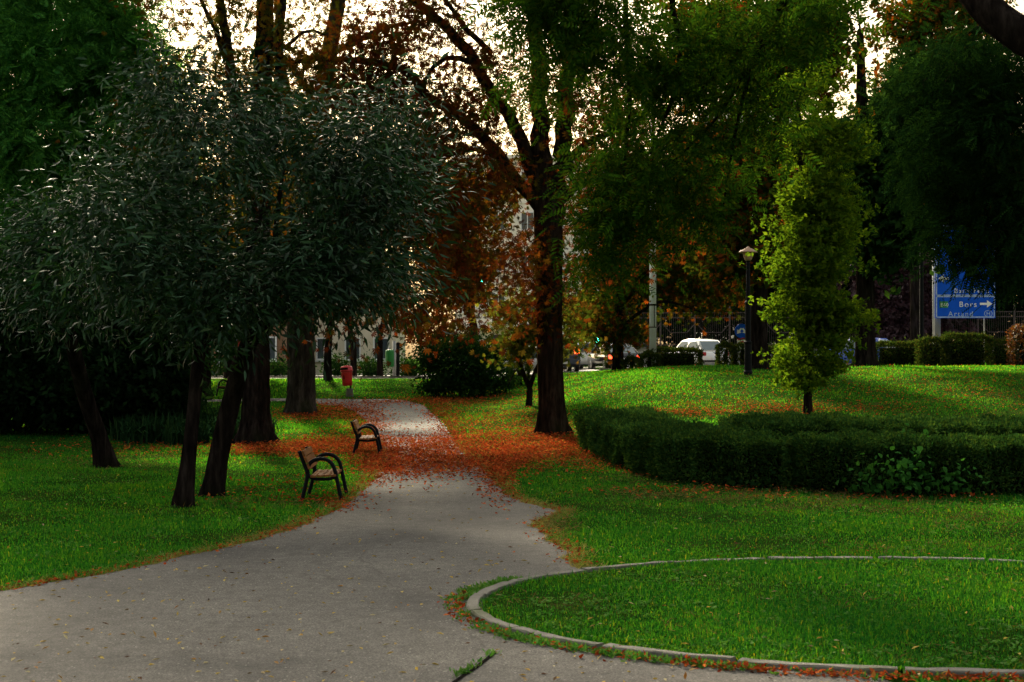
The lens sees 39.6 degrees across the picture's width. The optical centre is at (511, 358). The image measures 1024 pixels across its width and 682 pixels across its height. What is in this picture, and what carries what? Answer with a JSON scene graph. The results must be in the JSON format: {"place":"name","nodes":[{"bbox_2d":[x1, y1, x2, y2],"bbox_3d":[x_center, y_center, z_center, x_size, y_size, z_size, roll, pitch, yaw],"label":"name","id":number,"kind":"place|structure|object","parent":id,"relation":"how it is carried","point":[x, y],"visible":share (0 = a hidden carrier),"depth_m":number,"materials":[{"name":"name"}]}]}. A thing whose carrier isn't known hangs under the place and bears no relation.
{"place":"outdoors","nodes":[
{"label":"outdoors","id":0,"kind":"place"},
{"bbox_2d":[207,398,420,404],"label":"cross path","id":1,"kind":"structure","parent":0,"point":[324,401],"depth_m":53.80,"materials":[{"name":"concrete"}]},
{"bbox_2d":[221,367,627,375],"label":"road","id":2,"kind":"structure","parent":0,"point":[585,369],"depth_m":77.03,"materials":[{"name":"grey asphalt"}]},
{"bbox_2d":[490,352,536,374],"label":"grey car","id":3,"kind":"object","parent":2,"relation":"on","point":[535,361],"visible":0.01,"depth_m":71.92,"materials":[{"name":"silver metal"}]},
{"bbox_2d":[563,338,579,370],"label":"navy van","id":4,"kind":"object","parent":2,"relation":"on","point":[573,361],"visible":0.24,"depth_m":69.88,"materials":[{"name":"paint"}]},
{"bbox_2d":[563,342,611,368],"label":"silver car","id":5,"kind":"object","parent":2,"relation":"on","point":[584,360],"visible":0.02,"depth_m":75.11,"materials":[{"name":"paint"}]},
{"bbox_2d":[587,344,640,367],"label":"black saloon","id":6,"kind":"object","parent":2,"relation":"on","point":[592,361],"visible":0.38,"depth_m":69.89,"materials":[{"name":"paint"}]},
{"bbox_2d":[610,345,635,352],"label":"rear window","id":7,"kind":"structure","parent":6,"relation":"in","point":[631,349],"depth_m":69.69,"materials":[{"name":"grey glass"}]},
{"bbox_2d":[671,339,728,364],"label":"white hatchback","id":8,"kind":"object","parent":2,"relation":"on","point":[708,346],"visible":0.14,"depth_m":73.47,"materials":[{"name":"paint"}]},
{"bbox_2d":[830,338,896,362],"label":"patrol car","id":9,"kind":"object","parent":2,"relation":"on","point":[877,339],"visible":0.01,"depth_m":69.22,"materials":[{"name":"blue paint"}]},
{"bbox_2d":[0,405,889,681],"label":"path","id":10,"kind":"structure","parent":0,"point":[297,555],"depth_m":12.38,"materials":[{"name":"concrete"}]},
{"bbox_2d":[452,652,495,681],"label":"path joint","id":11,"kind":"object","parent":10,"relation":"on","point":[471,670],"visible":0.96,"depth_m":9.97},
{"bbox_2d":[1,447,1023,681],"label":"edge leaves","id":12,"kind":"object","parent":10,"relation":"on","point":[833,673],"visible":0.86,"depth_m":10.34,"materials":[{"name":"brown plant"}]},
{"bbox_2d":[440,574,1023,681],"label":"kerb weeds","id":13,"kind":"object","parent":10,"relation":"on","point":[517,635],"visible":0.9,"depth_m":10.59,"materials":[{"name":"green plant"}]},
{"bbox_2d":[0,359,1023,681],"bbox_3d":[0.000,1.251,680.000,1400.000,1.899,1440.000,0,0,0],"label":"ground","id":14,"kind":"structure","parent":0,"point":[730,387],"depth_m":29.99,"materials":[{"name":"green plant"}]},
{"bbox_2d":[0,0,201,316],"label":"feathery tree","id":15,"kind":"object","parent":14,"relation":"on","point":[44,44],"visible":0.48,"depth_m":38.08,"materials":[{"name":"green plant"}]},
{"bbox_2d":[0,277,231,435],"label":"evergreen shrub","id":16,"kind":"object","parent":14,"relation":"on","point":[37,396],"visible":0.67,"depth_m":38.31,"materials":[{"name":"green plant"}]},
{"bbox_2d":[0,134,236,467],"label":"narrow leaved tree","id":17,"kind":"object","parent":14,"relation":"on","point":[103,453],"visible":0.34,"depth_m":25.79,"materials":[{"name":"green plant"}]},
{"bbox_2d":[106,413,133,441],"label":"strap leaf plant","id":18,"kind":"object","parent":14,"relation":"on","point":[113,436],"visible":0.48,"depth_m":36.25,"materials":[{"name":"green plant"}]},
{"bbox_2d":[114,414,165,444],"bbox_3d":[-9.280,1.759,35.381,1.622,0.834,1.373,0,0,0],"label":"strap leaf plant","id":19,"kind":"object","parent":14,"relation":"on","point":[134,434],"visible":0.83,"depth_m":35.37,"materials":[{"name":"green plant"}]},
{"bbox_2d":[113,409,176,443],"bbox_3d":[-9.083,1.705,35.780,1.698,0.933,1.741,0,0,0],"label":"strap leaf plant","id":20,"kind":"object","parent":14,"relation":"on","point":[155,424],"visible":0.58,"depth_m":35.75,"materials":[{"name":"green plant"}]},
{"bbox_2d":[159,408,185,439],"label":"strap leaf plant","id":21,"kind":"object","parent":14,"relation":"on","point":[172,421],"visible":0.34,"depth_m":36.50,"materials":[{"name":"green plant"}]},
{"bbox_2d":[0,15,351,507],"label":"narrow leaved tree","id":22,"kind":"object","parent":14,"relation":"on","point":[142,271],"visible":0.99,"depth_m":20.50,"materials":[{"name":"green plant"}]},
{"bbox_2d":[149,419,206,445],"bbox_3d":[-8.396,1.826,35.329,1.570,0.733,1.178,0,0,17],"label":"strap leaf plant","id":23,"kind":"object","parent":14,"relation":"on","point":[178,434],"visible":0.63,"depth_m":35.16,"materials":[{"name":"green plant"}]},
{"bbox_2d":[177,416,213,443],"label":"strap leaf plant","id":24,"kind":"object","parent":14,"relation":"on","point":[204,435],"visible":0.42,"depth_m":35.98,"materials":[{"name":"green plant"}]},
{"bbox_2d":[176,405,215,427],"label":"strap leaf plant","id":25,"kind":"object","parent":14,"relation":"on","point":[201,414],"visible":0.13,"depth_m":37.28,"materials":[{"name":"green plant"}]},
{"bbox_2d":[183,403,214,423],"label":"strap leaf plant","id":26,"kind":"object","parent":14,"relation":"on","point":[206,412],"visible":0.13,"depth_m":40.00,"materials":[{"name":"green plant"}]},
{"bbox_2d":[135,184,283,399],"bbox_3d":[-12.803,-2.792,55.257,9.923,9.069,8.401,0,0,44],"label":"park tree","id":27,"kind":"object","parent":14,"relation":"on","point":[208,374],"depth_m":54.84,"materials":[{"name":"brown plant"}]},
{"bbox_2d":[211,350,223,375],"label":"house shrub","id":28,"kind":"object","parent":14,"relation":"on","point":[220,366],"visible":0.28,"depth_m":74.58,"materials":[{"name":"green plant"}]},
{"bbox_2d":[199,403,239,434],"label":"strap leaf plant","id":29,"kind":"object","parent":14,"relation":"on","point":[213,419],"visible":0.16,"depth_m":38.87,"materials":[{"name":"green plant"}]},
{"bbox_2d":[204,419,238,440],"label":"strap leaf plant","id":30,"kind":"object","parent":14,"relation":"on","point":[235,430],"visible":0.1,"depth_m":36.45,"materials":[{"name":"green plant"}]},
{"bbox_2d":[216,379,227,395],"bbox_3d":[-11.156,1.150,56.283,0.707,0.812,1.150,0,0,-42],"label":"park bench","id":31,"kind":"object","parent":14,"relation":"on","point":[220,387],"visible":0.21,"depth_m":56.51,"materials":[{"name":"metal"}]},
{"bbox_2d":[55,0,411,444],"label":"chestnut tree","id":32,"kind":"object","parent":14,"relation":"on","point":[255,424],"visible":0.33,"depth_m":35.50,"materials":[{"name":"brown plant"}]},
{"bbox_2d":[210,324,286,374],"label":"brown house","id":33,"kind":"structure","parent":14,"relation":"on","point":[277,342],"depth_m":84.00,"materials":[{"name":"paint"}]},
{"bbox_2d":[269,336,276,361],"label":"window","id":34,"kind":"structure","parent":33,"relation":"in","point":[273,354],"depth_m":83.94,"materials":[{"name":"grey glass"}]},
{"bbox_2d":[223,155,318,378],"bbox_3d":[-12.041,-4.266,64.100,9.116,10.607,8.357,0,0,-37],"label":"park tree","id":35,"kind":"object","parent":14,"relation":"on","point":[227,373],"depth_m":63.79,"materials":[{"name":"brown plant"}]},
{"bbox_2d":[270,352,286,375],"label":"house shrub","id":36,"kind":"object","parent":14,"relation":"on","point":[278,368],"visible":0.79,"depth_m":76.79,"materials":[{"name":"green plant"}]},
{"bbox_2d":[271,414,286,431],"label":"strap leaf plant","id":37,"kind":"object","parent":14,"relation":"on","point":[274,423],"visible":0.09,"depth_m":39.66,"materials":[{"name":"green plant"}]},
{"bbox_2d":[0,440,608,590],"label":"dry grass","id":38,"kind":"structure","parent":14,"relation":"on","point":[515,497],"depth_m":17.76,"materials":[{"name":"brown plant"}]},
{"bbox_2d":[180,0,449,414],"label":"chestnut tree","id":39,"kind":"object","parent":14,"relation":"on","point":[301,394],"visible":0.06,"depth_m":47.04,"materials":[{"name":"brown plant"}]},
{"bbox_2d":[141,29,498,496],"bbox_3d":[-2.907,-1.422,21.856,5.519,7.562,5.918,0,0,0],"label":"narrow leaved tree","id":40,"kind":"object","parent":14,"relation":"on","point":[346,275],"visible":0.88,"depth_m":21.48,"materials":[{"name":"green plant"}]},
{"bbox_2d":[297,446,347,501],"bbox_3d":[-2.951,1.816,22.294,0.707,0.812,1.150,0,0,-2],"label":"park bench","id":41,"kind":"object","parent":14,"relation":"on","point":[310,459],"visible":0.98,"depth_m":21.78,"materials":[{"name":"metal"}]},
{"bbox_2d":[316,345,357,375],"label":"house shrub","id":42,"kind":"object","parent":14,"relation":"on","point":[336,366],"visible":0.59,"depth_m":75.64,"materials":[{"name":"green plant"}]},
{"bbox_2d":[271,158,411,380],"bbox_3d":[-8.246,-4.332,61.690,8.790,10.841,9.339,0,0,0],"label":"park tree","id":43,"kind":"object","parent":14,"relation":"on","point":[328,366],"visible":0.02,"depth_m":61.85,"materials":[{"name":"brown plant"}]},
{"bbox_2d":[340,365,352,396],"bbox_3d":[-6.543,0.930,56.268,0.515,1.279,0.415,0,0,8],"label":"litter bin","id":44,"kind":"object","parent":14,"relation":"on","point":[346,375],"visible":0.98,"depth_m":56.13,"materials":[{"name":"metal"}]},
{"bbox_2d":[348,317,356,375],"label":"park tree","id":45,"kind":"object","parent":14,"relation":"on","point":[353,362],"visible":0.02,"depth_m":70.88,"materials":[{"name":"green plant"}]},
{"bbox_2d":[314,285,409,373],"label":"cream house","id":46,"kind":"structure","parent":14,"relation":"on","point":[343,345],"depth_m":88.00,"materials":[{"name":"paint"}]},
{"bbox_2d":[315,337,332,361],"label":"window","id":47,"kind":"structure","parent":46,"relation":"in","point":[319,342],"depth_m":87.95,"materials":[{"name":"grey glass"}]},
{"bbox_2d":[343,337,362,361],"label":"window","id":48,"kind":"structure","parent":46,"relation":"in","point":[347,344],"depth_m":87.95,"materials":[{"name":"grey glass"}]},
{"bbox_2d":[373,337,388,361],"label":"window","id":49,"kind":"structure","parent":46,"relation":"in","point":[385,343],"depth_m":87.95,"materials":[{"name":"grey glass"}]},
{"bbox_2d":[350,419,382,454],"bbox_3d":[-3.295,1.811,32.303,0.707,0.812,1.150,0,0,-3],"label":"park bench","id":50,"kind":"object","parent":14,"relation":"on","point":[357,428],"visible":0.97,"depth_m":31.79,"materials":[{"name":"metal"}]},
{"bbox_2d":[357,349,388,375],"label":"house shrub","id":51,"kind":"object","parent":14,"relation":"on","point":[369,367],"visible":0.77,"depth_m":75.64,"materials":[{"name":"green plant"}]},
{"bbox_2d":[385,341,395,375],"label":"hanging bin","id":52,"kind":"object","parent":14,"relation":"on","point":[390,355],"visible":0.88,"depth_m":65.85,"materials":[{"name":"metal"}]},
{"bbox_2d":[396,342,399,375],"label":"bollard","id":53,"kind":"object","parent":14,"relation":"on","point":[397,359],"visible":0.87,"depth_m":66.44,"materials":[{"name":"metal"}]},
{"bbox_2d":[384,349,420,375],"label":"house shrub","id":54,"kind":"object","parent":14,"relation":"on","point":[405,362],"visible":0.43,"depth_m":73.63,"materials":[{"name":"green plant"}]},
{"bbox_2d":[376,153,479,375],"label":"park tree","id":55,"kind":"object","parent":14,"relation":"on","point":[379,371],"visible":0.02,"depth_m":69.47,"materials":[{"name":"brown plant"}]},
{"bbox_2d":[211,367,646,377],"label":"road kerb","id":56,"kind":"structure","parent":14,"relation":"on","point":[601,369],"depth_m":65.20,"materials":[{"name":"concrete"}]},
{"bbox_2d":[386,141,528,342],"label":"park tree","id":57,"kind":"object","parent":14,"relation":"on","point":[507,200],"visible":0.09,"depth_m":79.48,"materials":[{"name":"brown plant"}]},
{"bbox_2d":[398,324,524,398],"bbox_3d":[-1.750,0.033,56.095,5.349,3.329,4.824,0,0,0],"label":"round bush","id":58,"kind":"object","parent":14,"relation":"on","point":[459,371],"visible":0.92,"depth_m":55.39,"materials":[{"name":"green plant"}]},
{"bbox_2d":[235,0,761,435],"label":"chestnut tree","id":59,"kind":"object","parent":14,"relation":"on","point":[547,321],"visible":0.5,"depth_m":35.95,"materials":[{"name":"brown plant"}]},
{"bbox_2d":[0,371,1021,681],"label":"yellow leaves","id":60,"kind":"object","parent":14,"relation":"on","point":[402,591],"visible":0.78,"depth_m":12.63,"materials":[{"name":"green plant"}]},
{"bbox_2d":[0,363,1023,657],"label":"fallen leaves","id":61,"kind":"object","parent":14,"relation":"on","point":[416,455],"visible":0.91,"depth_m":33.87,"materials":[{"name":"orange plant"}]},
{"bbox_2d":[509,354,531,384],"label":"roadside hedge","id":62,"kind":"object","parent":14,"relation":"on","point":[527,369],"visible":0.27,"depth_m":58.58,"materials":[{"name":"green plant"}]},
{"bbox_2d":[469,282,607,407],"bbox_3d":[0.854,-0.451,46.248,4.555,4.318,3.951,0,0,0],"label":"forked sapling","id":63,"kind":"object","parent":14,"relation":"on","point":[512,349],"visible":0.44,"depth_m":45.85,"materials":[{"name":"green plant"}]},
{"bbox_2d":[452,155,656,348],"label":"apartment block","id":64,"kind":"structure","parent":14,"relation":"on","point":[525,217],"depth_m":112.00,"materials":[{"name":"beige concrete"}]},
{"bbox_2d":[519,212,533,231],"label":"window","id":65,"kind":"structure","parent":64,"relation":"in","point":[526,218],"depth_m":111.94,"materials":[{"name":"white glass"}]},
{"bbox_2d":[562,269,666,365],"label":"tree","id":66,"kind":"object","parent":14,"relation":"on","point":[603,300],"visible":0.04,"depth_m":98.04,"materials":[{"name":"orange plant"}]},
{"bbox_2d":[620,354,638,368],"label":"roadside hedge","id":67,"kind":"object","parent":14,"relation":"on","point":[631,359],"visible":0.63,"depth_m":58.61,"materials":[{"name":"green plant"}]},
{"bbox_2d":[637,348,661,367],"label":"roadside hedge","id":68,"kind":"object","parent":14,"relation":"on","point":[642,361],"visible":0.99,"depth_m":55.91,"materials":[{"name":"green plant"}]},
{"bbox_2d":[649,112,656,364],"bbox_3d":[5.643,-4.818,56.993,0.304,10.600,0.313,0,0,0],"label":"utility pole","id":69,"kind":"object","parent":14,"relation":"on","point":[652,323],"visible":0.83,"depth_m":56.88,"materials":[{"name":"grey paint"}]},
{"bbox_2d":[563,156,775,369],"bbox_3d":[6.313,-4.459,60.759,10.078,10.205,8.279,0,0,0],"label":"roadside tree","id":70,"kind":"object","parent":14,"relation":"on","point":[618,332],"visible":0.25,"depth_m":59.47,"materials":[{"name":"orange plant"}]},
{"bbox_2d":[569,154,770,346],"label":"tree","id":71,"kind":"object","parent":14,"relation":"on","point":[711,326],"visible":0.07,"depth_m":93.22,"materials":[{"name":"plant"}]},
{"bbox_2d":[656,344,704,365],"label":"roadside hedge","id":72,"kind":"object","parent":14,"relation":"on","point":[677,356],"visible":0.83,"depth_m":58.56,"materials":[{"name":"green plant"}]},
{"bbox_2d":[573,403,793,488],"bbox_3d":[3.110,1.656,29.027,2.742,1.184,11.153,0,0,-11],"label":"clipped hedge","id":73,"kind":"object","parent":14,"relation":"on","point":[650,440],"visible":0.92,"depth_m":25.15,"materials":[{"name":"green plant"}]},
{"bbox_2d":[713,339,737,364],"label":"roadside hedge","id":74,"kind":"object","parent":14,"relation":"on","point":[725,347],"visible":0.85,"depth_m":58.59,"materials":[{"name":"green plant"}]},
{"bbox_2d":[456,0,1023,314],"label":"locust tree","id":75,"kind":"object","parent":14,"relation":"on","point":[648,77],"visible":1,"depth_m":16.84,"materials":[{"name":"green plant"}]},
{"bbox_2d":[735,324,744,342],"bbox_3d":[9.859,-0.454,61.026,0.620,2.039,0.086,0,0,0],"label":"traffic sign","id":76,"kind":"object","parent":14,"relation":"on","point":[740,331],"visible":0.55,"depth_m":60.99,"materials":[{"name":"metal"}]},
{"bbox_2d":[693,173,796,343],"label":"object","id":77,"kind":"object","parent":14,"relation":"on","point":[774,336],"visible":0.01,"depth_m":94.42,"materials":[{"name":"brown plant"}]},
{"bbox_2d":[467,556,1023,679],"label":"kerb","id":78,"kind":"structure","parent":14,"relation":"on","point":[473,600],"depth_m":10.68,"materials":[{"name":"concrete"}]},
{"bbox_2d":[738,246,757,374],"bbox_3d":[7.845,-1.553,47.276,0.640,4.330,0.630,0,0,0],"label":"park lamp","id":79,"kind":"object","parent":14,"relation":"on","point":[747,352],"visible":0.91,"depth_m":47.20,"materials":[{"name":"metal"}]},
{"bbox_2d":[611,0,886,368],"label":"slope tree","id":80,"kind":"object","parent":14,"relation":"on","point":[724,266],"visible":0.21,"depth_m":50.43,"materials":[{"name":"green plant"}]},
{"bbox_2d":[731,340,771,365],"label":"roadside hedge","id":81,"kind":"object","parent":14,"relation":"on","point":[740,348],"visible":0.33,"depth_m":58.57,"materials":[{"name":"green plant"}]},
{"bbox_2d":[483,560,1023,668],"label":"turf","id":82,"kind":"structure","parent":14,"relation":"on","point":[1005,654],"depth_m":12.24,"materials":[{"name":"plant"}]},
{"bbox_2d":[714,462,796,490],"bbox_3d":[3.932,2.130,23.724,1.428,0.770,0.935,0,0,25],"label":"ivy plant","id":83,"kind":"object","parent":14,"relation":"on","point":[733,483],"visible":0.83,"depth_m":23.67,"materials":[{"name":"green plant"}]},
{"bbox_2d":[624,340,908,366],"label":"garden wall","id":84,"kind":"structure","parent":14,"relation":"on","point":[640,350],"depth_m":87.15,"materials":[{"name":"concrete"}]},
{"bbox_2d":[626,305,1023,345],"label":"iron fence","id":85,"kind":"object","parent":84,"relation":"on","point":[729,325],"visible":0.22,"depth_m":86.88,"materials":[{"name":"black metal"}]},
{"bbox_2d":[768,342,799,365],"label":"roadside hedge","id":86,"kind":"object","parent":14,"relation":"on","point":[772,345],"visible":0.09,"depth_m":58.55,"materials":[{"name":"green plant"}]},
{"bbox_2d":[740,7,880,413],"bbox_3d":[8.105,-4.420,39.447,4.166,12.210,3.768,0,0,17],"label":"young tree","id":87,"kind":"object","parent":14,"relation":"on","point":[813,254],"visible":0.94,"depth_m":38.81,"materials":[{"name":"green plant"}]},
{"bbox_2d":[767,164,855,345],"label":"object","id":88,"kind":"object","parent":14,"relation":"on","point":[842,285],"visible":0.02,"depth_m":94.05,"materials":[{"name":"green plant"}]},
{"bbox_2d":[715,407,1023,463],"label":"clipped hedge","id":89,"kind":"object","parent":14,"relation":"on","point":[792,422],"visible":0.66,"depth_m":28.61,"materials":[{"name":"green plant"}]},
{"bbox_2d":[776,424,1023,495],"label":"clipped hedge","id":90,"kind":"object","parent":14,"relation":"on","point":[817,462],"visible":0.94,"depth_m":22.94,"materials":[{"name":"green plant"}]},
{"bbox_2d":[876,337,924,365],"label":"roadside hedge","id":91,"kind":"object","parent":14,"relation":"on","point":[901,355],"visible":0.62,"depth_m":61.56,"materials":[{"name":"green plant"}]},
{"bbox_2d":[787,2,1015,366],"bbox_3d":[14.272,-8.545,54.841,8.702,17.992,9.877,0,0,41],"label":"slope tree","id":92,"kind":"object","parent":14,"relation":"on","point":[890,257],"visible":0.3,"depth_m":53.78,"materials":[{"name":"green plant"}]},
{"bbox_2d":[831,235,987,347],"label":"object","id":93,"kind":"object","parent":14,"relation":"on","point":[891,324],"visible":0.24,"depth_m":84.49,"materials":[{"name":"brown plant"}]},
{"bbox_2d":[836,423,992,498],"bbox_3d":[6.355,1.830,22.500,1.945,1.536,1.848,0,0,-34],"label":"heart leaf bush","id":94,"kind":"object","parent":14,"relation":"on","point":[903,462],"visible":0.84,"depth_m":22.34,"materials":[{"name":"green plant"}]},
{"bbox_2d":[919,204,923,363],"bbox_3d":[17.440,-5.307,63.000,1.605,11.795,0.260,0,0,0],"label":"street lamp","id":95,"kind":"object","parent":14,"relation":"on","point":[921,311],"visible":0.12,"depth_m":62.94,"materials":[{"name":"metal"}]},
{"bbox_2d":[830,0,1023,318],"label":"locust tree","id":96,"kind":"object","parent":14,"relation":"on","point":[973,113],"visible":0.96,"depth_m":16.36,"materials":[{"name":"green plant"}]},
{"bbox_2d":[913,333,951,365],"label":"roadside hedge","id":97,"kind":"object","parent":14,"relation":"on","point":[930,356],"visible":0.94,"depth_m":58.58,"materials":[{"name":"green plant"}]},
{"bbox_2d":[849,0,1023,346],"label":"slender tree","id":98,"kind":"object","parent":14,"relation":"on","point":[895,28],"visible":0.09,"depth_m":72.21,"materials":[{"name":"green plant"}]},
{"bbox_2d":[935,318,940,336],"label":"lighting mast","id":99,"kind":"object","parent":14,"relation":"on","point":[938,326],"depth_m":66.38,"materials":[{"name":"grey metal"}]},
{"bbox_2d":[932,225,994,361],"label":"road sign","id":100,"kind":"object","parent":14,"relation":"on","point":[955,307],"visible":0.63,"depth_m":65.92,"materials":[{"name":"metal"}]},
{"bbox_2d":[938,330,994,365],"bbox_3d":[18.827,-0.366,58.943,2.233,1.766,1.360,0,0,0],"label":"roadside hedge","id":101,"kind":"object","parent":14,"relation":"on","point":[969,351],"visible":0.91,"depth_m":58.56,"materials":[{"name":"green plant"}]},
{"bbox_2d":[929,181,1023,345],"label":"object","id":102,"kind":"object","parent":14,"relation":"on","point":[995,324],"visible":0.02,"depth_m":90.34,"materials":[{"name":"brown plant"}]},
{"bbox_2d":[986,335,1015,365],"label":"roadside hedge","id":103,"kind":"object","parent":14,"relation":"on","point":[1000,354],"visible":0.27,"depth_m":61.56,"materials":[{"name":"green plant"}]},
{"bbox_2d":[995,257,1023,337],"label":"tree","id":104,"kind":"object","parent":14,"relation":"on","point":[1018,307],"visible":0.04,"depth_m":91.44,"materials":[{"name":"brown plant"}]},
{"bbox_2d":[1004,323,1023,365],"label":"russet shrub","id":105,"kind":"object","parent":14,"relation":"on","point":[1018,358],"visible":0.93,"depth_m":57.26,"materials":[{"name":"brown plant"}]},
{"bbox_2d":[96,0,1023,358],"label":"sky","id":106,"kind":"structure","parent":0,"point":[1020,8],"materials":[{"name":"white"}]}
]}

